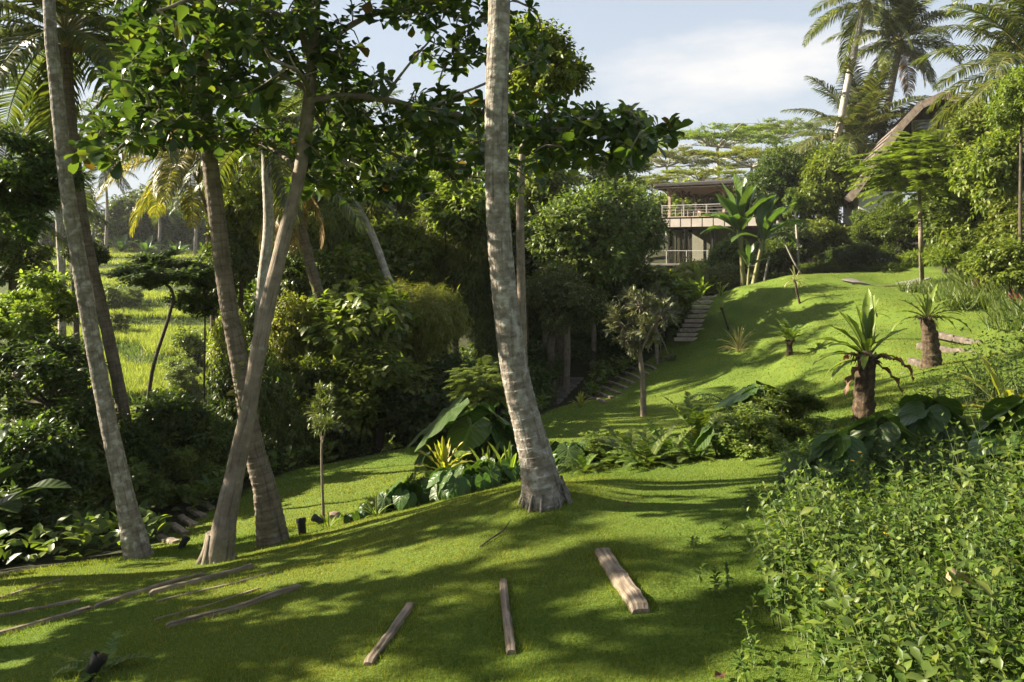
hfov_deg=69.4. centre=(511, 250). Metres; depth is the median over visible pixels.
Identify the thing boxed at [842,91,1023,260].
bent roof house
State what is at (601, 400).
log step
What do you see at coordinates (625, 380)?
log step
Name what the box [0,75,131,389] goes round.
palm tree
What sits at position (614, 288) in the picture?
slim tree
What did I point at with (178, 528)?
log step
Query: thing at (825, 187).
broadleaf tree
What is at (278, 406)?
leafy shrub
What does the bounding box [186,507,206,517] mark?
log step
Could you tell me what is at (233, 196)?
broadleaf tree
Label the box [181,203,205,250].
broadleaf tree
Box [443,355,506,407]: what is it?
leafy shrub
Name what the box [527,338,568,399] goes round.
leafy shrub
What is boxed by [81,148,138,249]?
palm tree
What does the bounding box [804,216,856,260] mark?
bush
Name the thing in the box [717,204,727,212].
slatted armchair
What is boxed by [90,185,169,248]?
broadleaf tree
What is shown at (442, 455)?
nest fern
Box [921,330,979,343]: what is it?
log step
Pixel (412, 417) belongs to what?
leafy shrub
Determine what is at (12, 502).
banana plant
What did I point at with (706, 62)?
sky
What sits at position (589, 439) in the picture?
filler bush
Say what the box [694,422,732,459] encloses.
elephant ear
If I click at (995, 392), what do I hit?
strap plant
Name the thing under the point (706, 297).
stone step
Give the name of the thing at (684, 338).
stone step
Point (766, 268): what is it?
stake
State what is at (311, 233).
buttress tree
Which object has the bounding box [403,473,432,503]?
philodendron
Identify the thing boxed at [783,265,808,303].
young yucca
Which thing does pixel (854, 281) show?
path
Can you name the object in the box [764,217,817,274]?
leafy shrub
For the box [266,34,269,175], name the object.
hanging vine
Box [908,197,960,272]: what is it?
leafy shrub
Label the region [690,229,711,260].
window
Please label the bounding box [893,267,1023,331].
bank grass
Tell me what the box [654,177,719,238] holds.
broadleaf tree
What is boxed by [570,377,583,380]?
path stone
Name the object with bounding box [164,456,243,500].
leafy shrub
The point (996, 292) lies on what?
grass clump
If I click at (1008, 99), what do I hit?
tree
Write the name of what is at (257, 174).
broadleaf tree
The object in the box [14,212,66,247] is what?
broadleaf tree
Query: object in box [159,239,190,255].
banana plant
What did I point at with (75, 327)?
broadleaf tree
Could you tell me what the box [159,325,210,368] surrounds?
terrace bush
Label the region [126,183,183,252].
palm tree
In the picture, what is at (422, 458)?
elephant ear
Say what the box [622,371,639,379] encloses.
log step
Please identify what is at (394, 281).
broadleaf tree
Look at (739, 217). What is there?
banana plant
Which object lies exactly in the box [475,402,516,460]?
elephant ear
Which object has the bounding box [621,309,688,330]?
leafy shrub
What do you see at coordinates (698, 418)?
fern
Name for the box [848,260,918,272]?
leafy shrub
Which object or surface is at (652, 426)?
fern
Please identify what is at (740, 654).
ground cover
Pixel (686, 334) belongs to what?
stone step
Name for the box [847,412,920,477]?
heart leaf plant
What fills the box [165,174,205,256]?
palm tree
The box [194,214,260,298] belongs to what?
broadleaf tree
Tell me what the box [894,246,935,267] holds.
leafy shrub
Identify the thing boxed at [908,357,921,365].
log step
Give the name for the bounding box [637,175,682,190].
umbrella tree
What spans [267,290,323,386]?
leafy shrub
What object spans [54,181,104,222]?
palm tree
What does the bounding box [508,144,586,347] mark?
broadleaf tree
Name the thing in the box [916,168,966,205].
leafy shrub
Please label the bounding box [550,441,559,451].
philodendron
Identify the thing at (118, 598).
log
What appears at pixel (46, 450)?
leafy shrub
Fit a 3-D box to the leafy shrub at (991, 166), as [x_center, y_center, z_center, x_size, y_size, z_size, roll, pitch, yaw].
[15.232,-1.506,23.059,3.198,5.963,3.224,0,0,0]
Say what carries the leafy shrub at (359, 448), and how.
on the ground at (762, 299)
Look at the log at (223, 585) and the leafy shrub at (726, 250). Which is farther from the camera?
the leafy shrub at (726, 250)
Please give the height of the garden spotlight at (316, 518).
0.216 m
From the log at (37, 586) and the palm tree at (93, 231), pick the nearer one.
the log at (37, 586)
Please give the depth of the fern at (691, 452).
9.23 m
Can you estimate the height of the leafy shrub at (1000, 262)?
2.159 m
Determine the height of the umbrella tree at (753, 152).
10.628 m
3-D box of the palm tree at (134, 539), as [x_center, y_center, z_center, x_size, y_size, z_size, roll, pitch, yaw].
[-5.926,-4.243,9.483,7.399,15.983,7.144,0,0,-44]
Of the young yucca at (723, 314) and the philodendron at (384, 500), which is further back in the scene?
the young yucca at (723, 314)
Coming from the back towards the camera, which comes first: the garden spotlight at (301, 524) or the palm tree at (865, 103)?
the palm tree at (865, 103)
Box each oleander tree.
[306,381,343,517]
[601,284,679,416]
[637,282,683,363]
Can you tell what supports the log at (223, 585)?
on the ground at (762, 299)
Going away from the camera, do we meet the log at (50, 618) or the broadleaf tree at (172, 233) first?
the log at (50, 618)
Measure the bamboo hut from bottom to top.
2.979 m
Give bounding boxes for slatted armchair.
[697,204,712,215]
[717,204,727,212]
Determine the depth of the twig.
6.01 m
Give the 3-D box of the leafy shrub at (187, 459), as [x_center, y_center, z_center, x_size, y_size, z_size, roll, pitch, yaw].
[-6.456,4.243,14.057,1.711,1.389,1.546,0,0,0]
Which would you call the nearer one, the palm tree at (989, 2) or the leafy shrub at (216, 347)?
the leafy shrub at (216, 347)
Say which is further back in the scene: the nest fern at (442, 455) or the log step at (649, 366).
the log step at (649, 366)
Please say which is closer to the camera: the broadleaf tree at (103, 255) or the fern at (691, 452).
the fern at (691, 452)
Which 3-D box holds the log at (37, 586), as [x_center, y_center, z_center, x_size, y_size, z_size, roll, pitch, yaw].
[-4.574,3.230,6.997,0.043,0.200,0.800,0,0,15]
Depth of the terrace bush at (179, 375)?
35.69 m
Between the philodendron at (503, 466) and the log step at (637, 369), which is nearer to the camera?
the philodendron at (503, 466)
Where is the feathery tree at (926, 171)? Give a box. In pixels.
[834,128,972,281]
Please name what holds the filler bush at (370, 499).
on the ground at (762, 299)
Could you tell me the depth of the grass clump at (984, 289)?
22.03 m
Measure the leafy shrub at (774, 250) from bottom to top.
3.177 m
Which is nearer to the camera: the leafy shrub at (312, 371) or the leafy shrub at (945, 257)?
the leafy shrub at (312, 371)
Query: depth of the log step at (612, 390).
23.87 m
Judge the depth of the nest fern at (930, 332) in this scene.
14.48 m
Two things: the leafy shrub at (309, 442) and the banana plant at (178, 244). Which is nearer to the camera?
the leafy shrub at (309, 442)
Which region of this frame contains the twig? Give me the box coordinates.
[479,519,510,546]
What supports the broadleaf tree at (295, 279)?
on the ground at (762, 299)
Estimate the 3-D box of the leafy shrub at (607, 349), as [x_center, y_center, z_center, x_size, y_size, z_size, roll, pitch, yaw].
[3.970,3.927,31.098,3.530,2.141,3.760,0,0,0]
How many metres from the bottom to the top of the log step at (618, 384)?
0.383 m
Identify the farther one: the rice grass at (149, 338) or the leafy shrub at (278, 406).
the rice grass at (149, 338)
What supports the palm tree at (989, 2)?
on the ground at (762, 299)
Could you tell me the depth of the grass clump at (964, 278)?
25.12 m
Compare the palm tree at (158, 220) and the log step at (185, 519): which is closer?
the log step at (185, 519)
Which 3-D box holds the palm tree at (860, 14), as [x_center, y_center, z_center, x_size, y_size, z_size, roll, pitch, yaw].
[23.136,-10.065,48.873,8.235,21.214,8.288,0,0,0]
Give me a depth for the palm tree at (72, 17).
14.43 m
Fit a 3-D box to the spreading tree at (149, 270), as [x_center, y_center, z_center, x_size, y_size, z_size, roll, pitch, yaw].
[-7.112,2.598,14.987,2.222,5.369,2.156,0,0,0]
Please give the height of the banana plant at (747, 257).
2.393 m
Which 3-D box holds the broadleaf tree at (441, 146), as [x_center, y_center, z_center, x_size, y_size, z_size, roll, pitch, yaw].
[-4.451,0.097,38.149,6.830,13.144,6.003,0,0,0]
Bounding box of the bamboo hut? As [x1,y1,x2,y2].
[789,223,849,264]
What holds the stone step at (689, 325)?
on the ground at (762, 299)
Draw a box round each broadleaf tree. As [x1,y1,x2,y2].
[0,122,97,241]
[0,229,57,436]
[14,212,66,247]
[58,237,112,377]
[64,0,692,564]
[70,35,130,381]
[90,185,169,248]
[90,212,115,247]
[137,206,189,249]
[154,74,224,397]
[166,192,197,249]
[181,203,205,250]
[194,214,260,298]
[199,172,275,317]
[226,139,274,258]
[237,255,272,357]
[248,239,345,316]
[271,81,361,179]
[294,166,367,263]
[304,241,392,304]
[320,208,441,287]
[348,182,429,233]
[374,130,473,222]
[380,276,415,291]
[398,198,489,355]
[411,347,482,407]
[414,168,515,359]
[443,254,535,365]
[454,120,560,166]
[483,8,595,364]
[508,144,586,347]
[512,174,662,387]
[525,255,612,406]
[554,281,643,326]
[570,149,657,191]
[570,317,617,357]
[613,168,674,325]
[628,191,667,255]
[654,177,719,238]
[701,198,752,213]
[733,136,806,233]
[756,138,825,169]
[793,140,859,251]
[916,138,963,202]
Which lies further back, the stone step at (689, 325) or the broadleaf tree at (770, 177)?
the broadleaf tree at (770, 177)
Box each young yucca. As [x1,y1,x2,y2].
[713,299,728,329]
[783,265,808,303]
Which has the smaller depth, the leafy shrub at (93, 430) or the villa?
the leafy shrub at (93, 430)
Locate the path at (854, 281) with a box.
[841,278,930,286]
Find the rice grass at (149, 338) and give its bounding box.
[23,245,430,426]
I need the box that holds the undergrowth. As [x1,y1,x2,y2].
[0,323,667,563]
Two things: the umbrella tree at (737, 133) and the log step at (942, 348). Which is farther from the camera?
the umbrella tree at (737, 133)
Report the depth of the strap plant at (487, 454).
10.00 m
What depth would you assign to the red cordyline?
20.09 m
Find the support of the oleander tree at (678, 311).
on the ground at (762, 299)
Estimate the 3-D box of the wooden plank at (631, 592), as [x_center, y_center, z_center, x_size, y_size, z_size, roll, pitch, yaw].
[0.709,2.196,4.878,0.129,0.214,1.064,0,0,-5]
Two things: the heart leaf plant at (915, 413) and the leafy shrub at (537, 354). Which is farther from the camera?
the leafy shrub at (537, 354)
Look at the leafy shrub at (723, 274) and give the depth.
37.81 m
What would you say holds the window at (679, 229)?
in the villa
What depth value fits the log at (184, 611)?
5.49 m
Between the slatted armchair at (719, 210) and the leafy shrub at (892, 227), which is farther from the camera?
the slatted armchair at (719, 210)
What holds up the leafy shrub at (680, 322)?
on the ground at (762, 299)
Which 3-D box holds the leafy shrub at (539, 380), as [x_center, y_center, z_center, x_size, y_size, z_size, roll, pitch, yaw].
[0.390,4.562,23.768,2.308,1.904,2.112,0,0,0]
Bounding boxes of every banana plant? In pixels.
[0,423,71,512]
[102,234,138,252]
[130,235,160,252]
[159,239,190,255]
[699,173,775,285]
[731,193,808,283]
[737,239,772,284]
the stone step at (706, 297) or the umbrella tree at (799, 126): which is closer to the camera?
the stone step at (706, 297)
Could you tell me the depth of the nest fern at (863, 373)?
9.54 m
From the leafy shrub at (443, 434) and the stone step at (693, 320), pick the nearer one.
the leafy shrub at (443, 434)
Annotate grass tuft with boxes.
[715,326,758,352]
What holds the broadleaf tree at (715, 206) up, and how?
on the ground at (762, 299)
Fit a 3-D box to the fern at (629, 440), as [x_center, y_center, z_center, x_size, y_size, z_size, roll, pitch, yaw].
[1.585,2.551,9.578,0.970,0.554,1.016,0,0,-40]
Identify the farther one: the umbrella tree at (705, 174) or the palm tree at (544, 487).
the umbrella tree at (705, 174)
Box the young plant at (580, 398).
[568,390,591,406]
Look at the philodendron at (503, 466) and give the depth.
9.32 m
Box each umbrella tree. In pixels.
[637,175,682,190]
[641,146,719,241]
[648,166,748,183]
[658,121,797,176]
[678,144,782,172]
[730,116,826,147]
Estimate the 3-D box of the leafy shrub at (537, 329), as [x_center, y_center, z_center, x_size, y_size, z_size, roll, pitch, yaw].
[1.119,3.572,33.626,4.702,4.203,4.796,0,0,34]
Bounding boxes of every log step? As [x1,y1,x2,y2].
[156,534,179,543]
[170,522,189,534]
[178,514,198,526]
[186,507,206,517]
[199,499,214,509]
[585,395,606,403]
[594,391,614,398]
[601,386,620,393]
[607,381,627,388]
[616,376,635,384]
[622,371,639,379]
[630,366,649,374]
[636,361,656,369]
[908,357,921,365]
[916,342,975,352]
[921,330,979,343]
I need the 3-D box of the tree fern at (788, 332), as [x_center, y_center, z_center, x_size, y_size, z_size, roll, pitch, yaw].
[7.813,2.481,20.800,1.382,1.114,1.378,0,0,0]
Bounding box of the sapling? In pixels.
[781,186,808,273]
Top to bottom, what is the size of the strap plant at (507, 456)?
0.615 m
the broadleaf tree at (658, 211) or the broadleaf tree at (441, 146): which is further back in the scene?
the broadleaf tree at (658, 211)
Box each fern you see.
[52,629,154,681]
[412,436,473,476]
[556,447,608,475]
[580,440,623,469]
[593,426,671,468]
[605,425,680,471]
[606,427,640,443]
[621,418,684,451]
[636,425,705,462]
[659,430,718,463]
[661,391,726,443]
[683,392,757,420]
[764,317,813,355]
[805,288,914,419]
[851,299,890,343]
[887,283,970,368]
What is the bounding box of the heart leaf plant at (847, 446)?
[806,428,870,489]
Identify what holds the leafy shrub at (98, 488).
on the ground at (762, 299)
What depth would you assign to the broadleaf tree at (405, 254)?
29.21 m
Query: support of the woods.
on the ground at (762, 299)
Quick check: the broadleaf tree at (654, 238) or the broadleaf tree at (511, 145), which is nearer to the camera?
the broadleaf tree at (654, 238)
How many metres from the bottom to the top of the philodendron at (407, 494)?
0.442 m
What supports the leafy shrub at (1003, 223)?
on the ground at (762, 299)
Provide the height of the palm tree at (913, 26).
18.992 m
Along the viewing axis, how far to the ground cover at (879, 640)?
3.93 m
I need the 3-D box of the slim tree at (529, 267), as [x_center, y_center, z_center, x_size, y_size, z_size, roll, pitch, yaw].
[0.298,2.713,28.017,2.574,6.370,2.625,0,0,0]
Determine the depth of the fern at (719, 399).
11.48 m
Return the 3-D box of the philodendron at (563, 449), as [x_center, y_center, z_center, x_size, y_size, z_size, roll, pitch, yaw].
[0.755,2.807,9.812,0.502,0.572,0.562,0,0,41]
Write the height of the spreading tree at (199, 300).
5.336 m
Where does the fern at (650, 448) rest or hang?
on the ground at (762, 299)
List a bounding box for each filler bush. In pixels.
[362,496,417,509]
[386,475,428,487]
[446,454,496,465]
[581,431,619,466]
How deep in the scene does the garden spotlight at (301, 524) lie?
8.84 m
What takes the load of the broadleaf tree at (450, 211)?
on the ground at (762, 299)
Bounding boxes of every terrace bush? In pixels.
[102,282,130,309]
[109,287,144,308]
[110,310,134,332]
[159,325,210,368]
[162,358,202,390]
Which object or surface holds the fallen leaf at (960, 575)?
on the ground cover at (879, 640)
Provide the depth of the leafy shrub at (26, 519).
10.16 m
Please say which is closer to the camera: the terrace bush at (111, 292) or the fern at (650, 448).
the fern at (650, 448)
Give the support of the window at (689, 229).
in the villa
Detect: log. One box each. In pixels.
[0,578,65,597]
[0,599,79,617]
[0,606,92,635]
[93,572,205,608]
[148,563,253,595]
[153,587,260,620]
[156,571,274,602]
[166,584,300,628]
[363,602,413,665]
[499,578,515,654]
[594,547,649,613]
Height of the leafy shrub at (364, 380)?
3.112 m
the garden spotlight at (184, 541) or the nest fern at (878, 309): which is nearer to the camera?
the garden spotlight at (184, 541)
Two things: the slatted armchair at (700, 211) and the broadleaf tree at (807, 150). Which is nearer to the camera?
the slatted armchair at (700, 211)
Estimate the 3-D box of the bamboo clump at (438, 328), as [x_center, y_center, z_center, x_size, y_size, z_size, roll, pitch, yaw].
[-2.455,3.193,21.412,3.352,5.249,3.286,0,0,37]
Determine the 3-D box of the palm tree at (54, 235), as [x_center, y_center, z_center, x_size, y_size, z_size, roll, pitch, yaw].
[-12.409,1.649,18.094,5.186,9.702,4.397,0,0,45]
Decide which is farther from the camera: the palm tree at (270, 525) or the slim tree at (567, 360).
the slim tree at (567, 360)
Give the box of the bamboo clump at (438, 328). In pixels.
[386,272,479,367]
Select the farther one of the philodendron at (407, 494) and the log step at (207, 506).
the log step at (207, 506)
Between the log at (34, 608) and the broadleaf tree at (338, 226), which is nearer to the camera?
the log at (34, 608)
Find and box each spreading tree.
[100,246,213,401]
[161,263,236,405]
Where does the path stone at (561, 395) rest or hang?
on the ground at (762, 299)
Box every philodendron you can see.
[338,510,359,523]
[357,501,373,519]
[372,488,394,512]
[387,476,422,510]
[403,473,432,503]
[421,472,431,479]
[426,465,458,503]
[438,470,470,499]
[453,464,490,492]
[470,459,503,486]
[481,455,518,483]
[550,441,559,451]
[552,440,587,473]
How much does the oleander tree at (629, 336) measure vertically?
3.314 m
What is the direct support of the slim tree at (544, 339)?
on the ground at (762, 299)
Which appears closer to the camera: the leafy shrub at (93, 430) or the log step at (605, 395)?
the leafy shrub at (93, 430)
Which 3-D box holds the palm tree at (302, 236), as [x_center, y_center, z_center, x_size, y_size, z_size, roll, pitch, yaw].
[-5.586,0.607,19.768,5.262,10.470,4.807,0,0,-10]
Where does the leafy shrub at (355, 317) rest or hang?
on the ground at (762, 299)
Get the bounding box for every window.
[668,229,689,262]
[669,230,672,262]
[679,229,683,262]
[684,229,688,262]
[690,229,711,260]
[912,119,936,156]
[939,118,950,155]
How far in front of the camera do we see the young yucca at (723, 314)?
30.27 m
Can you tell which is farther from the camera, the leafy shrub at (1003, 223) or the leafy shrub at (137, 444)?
the leafy shrub at (1003, 223)
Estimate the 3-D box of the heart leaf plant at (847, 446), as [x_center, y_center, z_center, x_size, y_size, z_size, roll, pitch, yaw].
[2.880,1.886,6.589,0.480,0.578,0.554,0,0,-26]
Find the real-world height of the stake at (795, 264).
2.088 m
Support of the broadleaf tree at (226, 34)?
on the ground at (762, 299)
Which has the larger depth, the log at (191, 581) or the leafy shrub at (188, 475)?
the leafy shrub at (188, 475)
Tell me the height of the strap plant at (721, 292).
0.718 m
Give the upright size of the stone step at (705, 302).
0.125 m
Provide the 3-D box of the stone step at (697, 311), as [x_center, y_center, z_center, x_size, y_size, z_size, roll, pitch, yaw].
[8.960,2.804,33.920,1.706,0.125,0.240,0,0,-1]
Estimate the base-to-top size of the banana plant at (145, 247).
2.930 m
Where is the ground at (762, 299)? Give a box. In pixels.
[0,239,1023,681]
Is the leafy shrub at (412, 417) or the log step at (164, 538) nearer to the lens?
the log step at (164, 538)
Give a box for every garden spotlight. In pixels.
[80,651,107,681]
[178,535,190,549]
[296,517,305,534]
[311,514,323,523]
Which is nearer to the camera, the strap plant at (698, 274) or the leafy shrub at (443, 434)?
the leafy shrub at (443, 434)
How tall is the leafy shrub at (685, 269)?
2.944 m
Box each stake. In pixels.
[763,256,769,280]
[783,240,802,274]
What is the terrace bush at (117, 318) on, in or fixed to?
on the ground at (762, 299)
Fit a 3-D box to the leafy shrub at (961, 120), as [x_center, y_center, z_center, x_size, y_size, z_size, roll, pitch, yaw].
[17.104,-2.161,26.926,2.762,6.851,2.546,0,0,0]
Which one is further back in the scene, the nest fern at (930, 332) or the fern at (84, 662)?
the nest fern at (930, 332)
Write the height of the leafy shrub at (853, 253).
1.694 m
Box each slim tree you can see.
[487,238,539,355]
[514,236,549,351]
[538,235,594,391]
[586,278,625,372]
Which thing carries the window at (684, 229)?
in the villa
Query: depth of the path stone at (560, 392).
26.80 m
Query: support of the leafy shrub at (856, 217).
on the ground at (762, 299)
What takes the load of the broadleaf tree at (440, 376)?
on the ground at (762, 299)
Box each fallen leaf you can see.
[715,670,725,677]
[946,568,971,584]
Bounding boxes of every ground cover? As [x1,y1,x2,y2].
[686,488,781,681]
[741,297,1023,681]
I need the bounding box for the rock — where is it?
[330,511,341,518]
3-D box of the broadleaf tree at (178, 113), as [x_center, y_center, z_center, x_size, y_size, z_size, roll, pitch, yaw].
[-12.409,0.227,27.210,4.678,14.868,4.050,0,0,0]
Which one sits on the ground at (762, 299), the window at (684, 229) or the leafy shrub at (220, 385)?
the leafy shrub at (220, 385)
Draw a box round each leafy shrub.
[0,265,84,409]
[0,331,120,440]
[0,409,100,517]
[0,485,71,564]
[5,392,135,461]
[48,437,175,535]
[102,418,171,497]
[129,385,232,465]
[137,435,220,505]
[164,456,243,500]
[189,407,236,473]
[199,357,269,440]
[203,301,250,378]
[243,435,309,480]
[248,353,306,451]
[267,277,429,388]
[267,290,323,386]
[285,423,337,468]
[289,350,342,454]
[294,340,436,452]
[325,426,382,460]
[372,385,452,445]
[407,426,448,444]
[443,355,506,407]
[473,357,536,421]
[487,302,590,347]
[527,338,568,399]
[528,363,557,408]
[570,319,648,364]
[614,326,649,359]
[616,264,705,338]
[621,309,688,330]
[666,304,695,326]
[670,256,709,283]
[693,261,739,295]
[701,233,749,286]
[709,401,793,460]
[731,383,835,438]
[736,238,806,283]
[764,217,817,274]
[793,260,854,273]
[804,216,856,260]
[816,240,895,265]
[847,191,936,261]
[848,208,869,231]
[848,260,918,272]
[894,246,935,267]
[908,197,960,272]
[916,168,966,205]
[916,236,977,279]
[937,192,1014,251]
[938,118,1023,286]
[942,97,1000,166]
[956,236,1023,300]
[957,250,994,285]
[973,188,1023,289]
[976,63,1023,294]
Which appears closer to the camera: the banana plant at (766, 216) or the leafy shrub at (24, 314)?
the leafy shrub at (24, 314)
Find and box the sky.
[0,0,1022,248]
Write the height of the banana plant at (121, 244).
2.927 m
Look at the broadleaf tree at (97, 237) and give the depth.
121.26 m
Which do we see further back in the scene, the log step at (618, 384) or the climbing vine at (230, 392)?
the log step at (618, 384)
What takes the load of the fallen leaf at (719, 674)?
on the ground at (762, 299)
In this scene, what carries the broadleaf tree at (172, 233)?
on the ground at (762, 299)
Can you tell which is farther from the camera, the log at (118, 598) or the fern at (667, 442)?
the fern at (667, 442)
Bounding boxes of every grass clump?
[936,284,1010,311]
[944,276,1017,298]
[945,265,992,287]
[967,284,1023,301]
[982,289,1023,331]
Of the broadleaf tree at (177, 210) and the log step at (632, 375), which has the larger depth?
the broadleaf tree at (177, 210)
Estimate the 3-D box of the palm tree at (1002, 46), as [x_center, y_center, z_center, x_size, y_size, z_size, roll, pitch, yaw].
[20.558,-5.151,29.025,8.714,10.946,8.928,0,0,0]
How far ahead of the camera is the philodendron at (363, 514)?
9.01 m
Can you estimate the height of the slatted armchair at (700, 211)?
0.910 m
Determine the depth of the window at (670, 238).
50.55 m
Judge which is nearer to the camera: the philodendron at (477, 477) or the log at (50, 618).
the log at (50, 618)
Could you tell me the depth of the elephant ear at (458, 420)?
10.44 m
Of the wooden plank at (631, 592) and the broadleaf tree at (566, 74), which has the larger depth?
the broadleaf tree at (566, 74)
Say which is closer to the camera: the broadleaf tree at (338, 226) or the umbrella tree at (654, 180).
the broadleaf tree at (338, 226)
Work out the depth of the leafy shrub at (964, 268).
23.25 m
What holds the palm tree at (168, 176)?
on the ground at (762, 299)
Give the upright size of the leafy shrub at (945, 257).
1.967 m
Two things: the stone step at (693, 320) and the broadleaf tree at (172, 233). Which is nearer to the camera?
the stone step at (693, 320)
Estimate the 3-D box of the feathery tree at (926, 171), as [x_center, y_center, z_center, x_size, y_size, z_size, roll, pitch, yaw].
[14.958,-1.483,27.114,6.134,6.071,5.154,0,0,-20]
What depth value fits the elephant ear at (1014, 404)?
5.63 m
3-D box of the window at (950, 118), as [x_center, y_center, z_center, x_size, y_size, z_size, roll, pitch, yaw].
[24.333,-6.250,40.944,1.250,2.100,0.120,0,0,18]
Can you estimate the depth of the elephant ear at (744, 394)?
10.15 m
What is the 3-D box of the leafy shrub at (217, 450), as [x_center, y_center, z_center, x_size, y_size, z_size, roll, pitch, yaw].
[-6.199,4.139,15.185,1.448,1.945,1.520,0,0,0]
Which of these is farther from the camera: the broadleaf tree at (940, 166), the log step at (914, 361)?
the broadleaf tree at (940, 166)
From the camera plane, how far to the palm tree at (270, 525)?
8.38 m
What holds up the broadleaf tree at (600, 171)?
on the ground at (762, 299)
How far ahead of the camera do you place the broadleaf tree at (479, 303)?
28.27 m
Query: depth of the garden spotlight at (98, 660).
4.28 m
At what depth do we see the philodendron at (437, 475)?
8.83 m
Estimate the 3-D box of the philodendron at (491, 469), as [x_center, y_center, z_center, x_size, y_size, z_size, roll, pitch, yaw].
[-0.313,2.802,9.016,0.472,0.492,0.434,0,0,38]
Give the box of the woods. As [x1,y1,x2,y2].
[63,218,419,248]
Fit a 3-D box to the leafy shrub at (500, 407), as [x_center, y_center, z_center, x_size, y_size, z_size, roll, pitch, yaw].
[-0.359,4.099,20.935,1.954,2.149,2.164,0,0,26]
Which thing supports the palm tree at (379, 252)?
on the ground at (762, 299)
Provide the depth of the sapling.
37.95 m
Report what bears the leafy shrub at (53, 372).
on the ground at (762, 299)
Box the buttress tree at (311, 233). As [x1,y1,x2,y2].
[240,174,321,425]
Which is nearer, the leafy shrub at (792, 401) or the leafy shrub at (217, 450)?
the leafy shrub at (792, 401)
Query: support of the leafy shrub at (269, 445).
on the ground at (762, 299)
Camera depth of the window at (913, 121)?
41.42 m
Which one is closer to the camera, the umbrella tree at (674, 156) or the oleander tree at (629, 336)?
the oleander tree at (629, 336)
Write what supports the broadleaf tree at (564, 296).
on the ground at (762, 299)
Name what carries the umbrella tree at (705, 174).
on the ground at (762, 299)
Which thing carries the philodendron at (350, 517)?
on the ground at (762, 299)
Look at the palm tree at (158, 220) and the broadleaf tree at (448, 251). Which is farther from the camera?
the palm tree at (158, 220)
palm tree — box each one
[0,0,192,428]
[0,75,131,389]
[0,126,117,436]
[42,0,153,559]
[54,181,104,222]
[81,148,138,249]
[88,187,110,240]
[91,90,261,322]
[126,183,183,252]
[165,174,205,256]
[171,63,362,423]
[192,0,289,547]
[194,103,388,302]
[261,82,413,357]
[485,0,572,512]
[780,57,930,176]
[802,0,926,219]
[821,0,965,144]
[909,0,1023,144]
[945,0,1023,68]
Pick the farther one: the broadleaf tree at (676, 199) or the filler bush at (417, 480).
the broadleaf tree at (676, 199)
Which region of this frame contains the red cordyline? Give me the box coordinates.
[1006,290,1023,302]
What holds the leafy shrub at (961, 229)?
on the ground at (762, 299)
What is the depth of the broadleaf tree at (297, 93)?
33.39 m
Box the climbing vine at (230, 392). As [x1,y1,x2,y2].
[226,359,243,410]
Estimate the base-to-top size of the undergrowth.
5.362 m
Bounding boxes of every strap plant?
[309,511,341,530]
[356,492,393,518]
[459,441,519,470]
[487,441,520,482]
[672,325,694,340]
[688,264,717,295]
[709,282,726,296]
[947,359,1016,396]
[951,353,1023,419]
[965,369,1023,402]
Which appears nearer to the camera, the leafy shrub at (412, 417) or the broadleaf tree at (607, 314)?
the leafy shrub at (412, 417)
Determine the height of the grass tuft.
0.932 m
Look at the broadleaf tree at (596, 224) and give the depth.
26.66 m
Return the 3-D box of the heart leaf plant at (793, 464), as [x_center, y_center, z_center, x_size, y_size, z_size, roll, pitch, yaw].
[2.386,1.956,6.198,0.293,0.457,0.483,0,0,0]
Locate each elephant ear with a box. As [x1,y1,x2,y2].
[402,423,477,479]
[416,393,518,465]
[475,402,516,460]
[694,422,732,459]
[714,380,802,415]
[968,395,1023,480]
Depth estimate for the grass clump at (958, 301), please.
20.85 m
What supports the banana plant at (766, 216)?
on the ground at (762, 299)
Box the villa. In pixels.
[645,178,800,272]
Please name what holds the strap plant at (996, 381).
on the ground at (762, 299)
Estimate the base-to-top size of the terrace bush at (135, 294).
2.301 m
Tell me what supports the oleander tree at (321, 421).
on the ground at (762, 299)
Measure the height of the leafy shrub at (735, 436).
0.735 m
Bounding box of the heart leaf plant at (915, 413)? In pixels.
[895,394,971,458]
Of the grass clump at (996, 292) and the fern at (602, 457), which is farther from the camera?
the grass clump at (996, 292)
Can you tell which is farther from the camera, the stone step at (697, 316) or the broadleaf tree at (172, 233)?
the broadleaf tree at (172, 233)
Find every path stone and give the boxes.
[556,390,569,393]
[556,394,567,397]
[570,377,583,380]
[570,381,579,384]
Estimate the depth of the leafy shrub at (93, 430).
13.17 m
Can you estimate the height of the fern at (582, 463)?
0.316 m
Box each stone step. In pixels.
[673,337,696,340]
[676,333,697,335]
[678,328,703,331]
[681,324,702,326]
[683,319,704,321]
[687,314,705,317]
[689,310,708,312]
[691,305,710,307]
[693,301,712,303]
[700,296,715,298]
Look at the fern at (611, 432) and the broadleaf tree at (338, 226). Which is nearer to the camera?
the fern at (611, 432)
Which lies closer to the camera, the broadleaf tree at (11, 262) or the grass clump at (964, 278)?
the broadleaf tree at (11, 262)
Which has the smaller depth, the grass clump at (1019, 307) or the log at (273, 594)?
the log at (273, 594)
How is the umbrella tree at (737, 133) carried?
on the ground at (762, 299)

